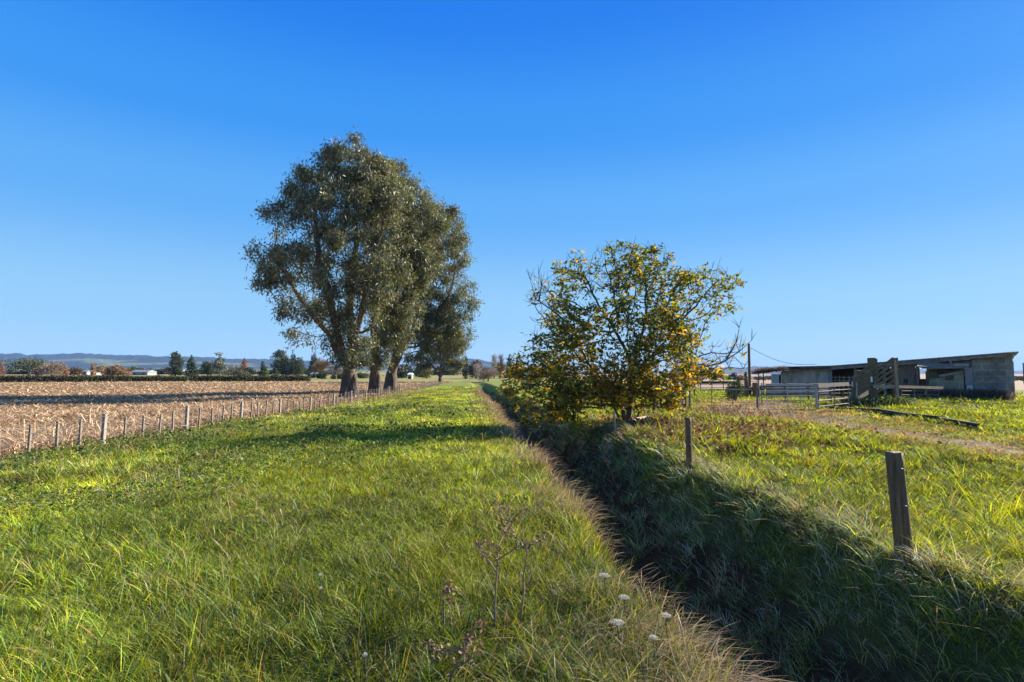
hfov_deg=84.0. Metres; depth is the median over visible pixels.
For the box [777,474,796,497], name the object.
fennel weed
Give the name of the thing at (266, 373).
conifer tree
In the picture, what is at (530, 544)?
dead weed
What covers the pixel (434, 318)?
eucalyptus tree
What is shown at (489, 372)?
bare shrub
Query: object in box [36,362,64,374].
bare willow
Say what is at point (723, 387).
pipe rails
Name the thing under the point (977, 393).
dead weeds
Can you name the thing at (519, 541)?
dead weed
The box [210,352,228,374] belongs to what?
distant gum
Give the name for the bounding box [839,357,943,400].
loading ramp
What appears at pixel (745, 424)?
weeds
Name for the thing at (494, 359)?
bare poplar
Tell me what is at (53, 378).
hedge
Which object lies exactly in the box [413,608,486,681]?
dead weed
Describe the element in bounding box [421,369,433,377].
autumn tree
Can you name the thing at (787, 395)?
pipe gate
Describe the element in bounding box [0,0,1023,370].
sky
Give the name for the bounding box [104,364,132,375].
autumn tree
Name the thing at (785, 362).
power line
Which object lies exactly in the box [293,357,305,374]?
cypress tree
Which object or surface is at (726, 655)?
dry tuft
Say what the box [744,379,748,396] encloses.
yard post
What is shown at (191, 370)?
conifer tree
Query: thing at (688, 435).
fence post
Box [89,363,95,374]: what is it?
autumn poplar
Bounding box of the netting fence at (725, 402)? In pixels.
[691,388,751,408]
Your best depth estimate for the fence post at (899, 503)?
5.62 m
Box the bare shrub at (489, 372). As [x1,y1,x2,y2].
[477,368,499,380]
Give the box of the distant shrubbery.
[4,365,498,374]
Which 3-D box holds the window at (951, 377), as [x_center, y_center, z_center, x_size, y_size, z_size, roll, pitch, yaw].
[29.374,2.463,38.210,0.466,0.306,0.080,-3,-4,40]
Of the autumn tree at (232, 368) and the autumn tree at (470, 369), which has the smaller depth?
the autumn tree at (470, 369)
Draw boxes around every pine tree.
[165,351,184,375]
[269,349,288,375]
[306,352,324,375]
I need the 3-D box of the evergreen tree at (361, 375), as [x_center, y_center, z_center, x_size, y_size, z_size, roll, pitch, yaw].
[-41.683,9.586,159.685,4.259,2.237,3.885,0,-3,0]
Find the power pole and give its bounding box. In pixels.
[748,344,751,395]
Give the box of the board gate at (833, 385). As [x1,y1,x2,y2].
[817,382,849,409]
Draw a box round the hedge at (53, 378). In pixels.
[0,374,188,382]
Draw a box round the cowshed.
[751,351,1018,398]
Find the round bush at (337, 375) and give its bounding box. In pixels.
[330,374,341,378]
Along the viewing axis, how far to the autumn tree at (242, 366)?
224.53 m
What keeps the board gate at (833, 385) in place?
on the ground at (822, 668)
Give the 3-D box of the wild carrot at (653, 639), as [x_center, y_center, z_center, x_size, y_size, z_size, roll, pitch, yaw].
[0.862,1.936,3.454,0.063,0.294,0.058,0,-3,0]
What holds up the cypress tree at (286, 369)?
on the ground at (822, 668)
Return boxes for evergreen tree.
[199,361,215,374]
[243,367,255,374]
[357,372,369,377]
[397,370,407,377]
[412,361,422,376]
[729,372,736,379]
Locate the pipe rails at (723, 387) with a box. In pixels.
[666,380,757,389]
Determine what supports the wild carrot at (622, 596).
on the ground at (822, 668)
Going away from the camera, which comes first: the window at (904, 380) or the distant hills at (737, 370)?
the window at (904, 380)
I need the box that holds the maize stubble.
[0,381,452,460]
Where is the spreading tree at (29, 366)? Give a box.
[0,356,57,375]
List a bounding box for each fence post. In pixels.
[621,409,625,420]
[685,417,692,472]
[885,451,913,563]
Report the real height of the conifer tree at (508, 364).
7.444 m
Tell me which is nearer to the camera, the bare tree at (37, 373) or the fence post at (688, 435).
the fence post at (688, 435)
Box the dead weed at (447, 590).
[438,578,459,635]
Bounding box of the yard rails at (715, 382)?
[680,371,739,394]
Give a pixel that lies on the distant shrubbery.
(163, 371)
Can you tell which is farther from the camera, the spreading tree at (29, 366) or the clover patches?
the spreading tree at (29, 366)
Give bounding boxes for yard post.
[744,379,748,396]
[752,383,755,396]
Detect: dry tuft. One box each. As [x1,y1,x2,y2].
[674,603,718,650]
[692,606,760,681]
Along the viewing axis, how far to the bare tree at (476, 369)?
149.59 m
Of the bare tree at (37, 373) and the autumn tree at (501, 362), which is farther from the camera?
the bare tree at (37, 373)
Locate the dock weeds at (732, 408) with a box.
[655,402,816,418]
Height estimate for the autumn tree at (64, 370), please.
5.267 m
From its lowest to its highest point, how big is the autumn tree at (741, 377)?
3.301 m
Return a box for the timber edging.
[820,405,979,428]
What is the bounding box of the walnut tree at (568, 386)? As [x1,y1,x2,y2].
[495,236,756,428]
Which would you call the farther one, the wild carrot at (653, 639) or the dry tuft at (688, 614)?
the dry tuft at (688, 614)
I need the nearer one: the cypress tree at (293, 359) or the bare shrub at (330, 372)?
the bare shrub at (330, 372)
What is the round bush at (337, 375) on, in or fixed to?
on the ground at (822, 668)
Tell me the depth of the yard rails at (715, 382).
45.84 m
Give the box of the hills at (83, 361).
[0,353,580,373]
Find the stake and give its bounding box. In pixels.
[613,411,615,435]
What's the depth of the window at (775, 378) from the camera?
46.47 m
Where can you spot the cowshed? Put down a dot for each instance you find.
(993, 371)
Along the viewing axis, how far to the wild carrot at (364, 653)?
3.33 m
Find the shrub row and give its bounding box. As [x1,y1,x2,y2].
[1014,375,1022,380]
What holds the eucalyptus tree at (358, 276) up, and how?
on the ground at (822, 668)
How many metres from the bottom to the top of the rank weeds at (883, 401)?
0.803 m
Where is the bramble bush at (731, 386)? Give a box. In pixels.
[725,380,744,400]
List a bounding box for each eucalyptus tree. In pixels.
[239,126,423,398]
[344,155,455,394]
[379,196,484,392]
[413,322,466,381]
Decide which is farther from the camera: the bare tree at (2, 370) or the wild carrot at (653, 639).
the bare tree at (2, 370)
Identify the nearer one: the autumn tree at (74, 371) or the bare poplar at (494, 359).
the bare poplar at (494, 359)
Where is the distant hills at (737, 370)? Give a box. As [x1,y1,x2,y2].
[569,366,1022,373]
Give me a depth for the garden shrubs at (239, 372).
198.21 m
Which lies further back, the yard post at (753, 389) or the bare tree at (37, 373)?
the bare tree at (37, 373)
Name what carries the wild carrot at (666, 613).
on the ground at (822, 668)
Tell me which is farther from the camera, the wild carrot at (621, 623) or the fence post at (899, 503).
the fence post at (899, 503)
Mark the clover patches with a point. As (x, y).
(372, 410)
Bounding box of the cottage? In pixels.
[81,370,93,374]
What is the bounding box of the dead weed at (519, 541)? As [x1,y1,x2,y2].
[490,503,529,629]
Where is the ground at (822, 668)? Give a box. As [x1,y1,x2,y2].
[0,372,1023,681]
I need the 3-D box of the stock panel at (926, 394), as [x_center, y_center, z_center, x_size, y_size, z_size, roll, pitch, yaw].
[26.394,3.490,36.762,3.159,1.160,0.068,1,-3,-15]
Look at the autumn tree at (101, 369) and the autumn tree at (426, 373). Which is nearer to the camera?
the autumn tree at (426, 373)
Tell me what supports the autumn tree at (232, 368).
on the ground at (822, 668)
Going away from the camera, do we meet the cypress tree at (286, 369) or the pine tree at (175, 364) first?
the cypress tree at (286, 369)
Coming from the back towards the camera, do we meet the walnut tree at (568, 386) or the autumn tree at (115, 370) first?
the autumn tree at (115, 370)
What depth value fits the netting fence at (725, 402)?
27.76 m
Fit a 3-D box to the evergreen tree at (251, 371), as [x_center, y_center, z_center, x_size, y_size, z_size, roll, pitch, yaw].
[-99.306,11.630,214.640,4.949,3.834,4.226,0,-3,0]
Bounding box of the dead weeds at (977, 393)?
[890,385,1019,399]
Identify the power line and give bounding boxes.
[751,348,812,364]
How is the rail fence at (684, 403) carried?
on the ground at (822, 668)
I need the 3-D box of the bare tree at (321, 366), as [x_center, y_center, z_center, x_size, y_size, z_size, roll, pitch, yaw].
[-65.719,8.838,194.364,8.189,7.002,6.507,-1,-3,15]
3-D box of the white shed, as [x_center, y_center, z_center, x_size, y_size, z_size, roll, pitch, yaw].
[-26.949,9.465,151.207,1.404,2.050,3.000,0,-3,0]
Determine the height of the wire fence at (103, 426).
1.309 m
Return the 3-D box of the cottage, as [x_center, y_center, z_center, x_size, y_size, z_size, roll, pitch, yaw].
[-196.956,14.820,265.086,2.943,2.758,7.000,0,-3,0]
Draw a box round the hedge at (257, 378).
[188,375,311,381]
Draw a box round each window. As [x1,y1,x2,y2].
[771,374,781,383]
[902,378,908,383]
[945,375,953,379]
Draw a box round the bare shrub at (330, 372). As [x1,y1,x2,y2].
[324,367,342,375]
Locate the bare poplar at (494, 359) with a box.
[490,353,497,378]
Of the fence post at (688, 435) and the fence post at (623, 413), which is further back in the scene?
the fence post at (623, 413)
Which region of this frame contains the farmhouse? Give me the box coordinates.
[131,370,156,374]
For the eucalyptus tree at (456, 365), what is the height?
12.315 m
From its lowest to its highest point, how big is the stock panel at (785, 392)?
1.410 m
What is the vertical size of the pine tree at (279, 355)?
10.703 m
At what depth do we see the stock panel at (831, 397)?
33.63 m
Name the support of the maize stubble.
on the ground at (822, 668)
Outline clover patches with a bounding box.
[0,401,520,666]
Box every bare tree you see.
[0,358,7,375]
[34,366,43,375]
[308,358,330,374]
[473,363,481,378]
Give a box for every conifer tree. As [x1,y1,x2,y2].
[184,355,199,375]
[258,361,267,375]
[261,366,269,375]
[462,356,468,378]
[504,354,513,377]
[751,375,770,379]
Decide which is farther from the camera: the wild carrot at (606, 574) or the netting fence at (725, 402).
the netting fence at (725, 402)
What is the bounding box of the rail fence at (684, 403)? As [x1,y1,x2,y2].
[579,388,690,411]
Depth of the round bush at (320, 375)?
149.26 m
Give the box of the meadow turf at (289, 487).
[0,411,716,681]
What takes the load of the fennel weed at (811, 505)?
on the ground at (822, 668)
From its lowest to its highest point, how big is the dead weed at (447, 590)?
0.528 m
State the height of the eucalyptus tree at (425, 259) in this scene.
21.488 m
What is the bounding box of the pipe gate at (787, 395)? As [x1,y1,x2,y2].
[756,383,817,411]
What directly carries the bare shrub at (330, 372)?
on the ground at (822, 668)
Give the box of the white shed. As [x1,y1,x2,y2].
[408,373,412,378]
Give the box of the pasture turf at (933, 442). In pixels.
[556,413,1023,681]
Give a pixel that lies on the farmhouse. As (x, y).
(144, 372)
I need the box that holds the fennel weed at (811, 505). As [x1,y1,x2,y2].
[801,492,821,532]
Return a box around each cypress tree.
[279,357,293,374]
[290,354,296,375]
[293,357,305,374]
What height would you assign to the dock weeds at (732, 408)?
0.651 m
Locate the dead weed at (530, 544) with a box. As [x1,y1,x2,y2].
[472,504,550,629]
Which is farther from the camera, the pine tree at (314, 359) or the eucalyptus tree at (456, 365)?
the pine tree at (314, 359)
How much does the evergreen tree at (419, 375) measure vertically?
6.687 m
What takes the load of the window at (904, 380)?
in the cowshed
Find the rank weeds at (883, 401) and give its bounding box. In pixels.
[832,394,917,407]
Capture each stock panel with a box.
[761,383,831,403]
[818,385,850,402]
[901,386,939,398]
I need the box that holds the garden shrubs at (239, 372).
[221,369,248,375]
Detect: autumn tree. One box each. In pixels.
[58,362,69,375]
[69,367,82,374]
[95,365,106,374]
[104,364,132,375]
[225,364,238,374]
[237,358,249,368]
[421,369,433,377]
[466,360,484,377]
[492,354,505,376]
[736,375,745,380]
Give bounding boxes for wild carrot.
[362,652,367,681]
[598,572,609,599]
[610,618,624,660]
[618,594,629,622]
[649,634,657,677]
[659,612,670,641]
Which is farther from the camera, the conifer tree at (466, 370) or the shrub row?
the shrub row
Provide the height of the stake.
1.003 m
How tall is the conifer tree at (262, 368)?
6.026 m
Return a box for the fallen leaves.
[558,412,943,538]
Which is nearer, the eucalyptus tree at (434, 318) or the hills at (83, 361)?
the eucalyptus tree at (434, 318)
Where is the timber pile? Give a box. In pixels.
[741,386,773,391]
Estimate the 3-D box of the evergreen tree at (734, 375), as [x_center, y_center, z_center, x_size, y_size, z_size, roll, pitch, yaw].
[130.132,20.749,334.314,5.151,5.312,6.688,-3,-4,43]
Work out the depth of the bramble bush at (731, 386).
37.68 m
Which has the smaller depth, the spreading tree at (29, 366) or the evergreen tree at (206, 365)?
the evergreen tree at (206, 365)
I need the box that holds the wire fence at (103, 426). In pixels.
[0,381,439,456]
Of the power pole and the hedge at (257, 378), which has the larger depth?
the hedge at (257, 378)
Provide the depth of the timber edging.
21.66 m
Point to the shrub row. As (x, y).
(1017, 378)
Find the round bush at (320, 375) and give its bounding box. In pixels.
[312,371,327,378]

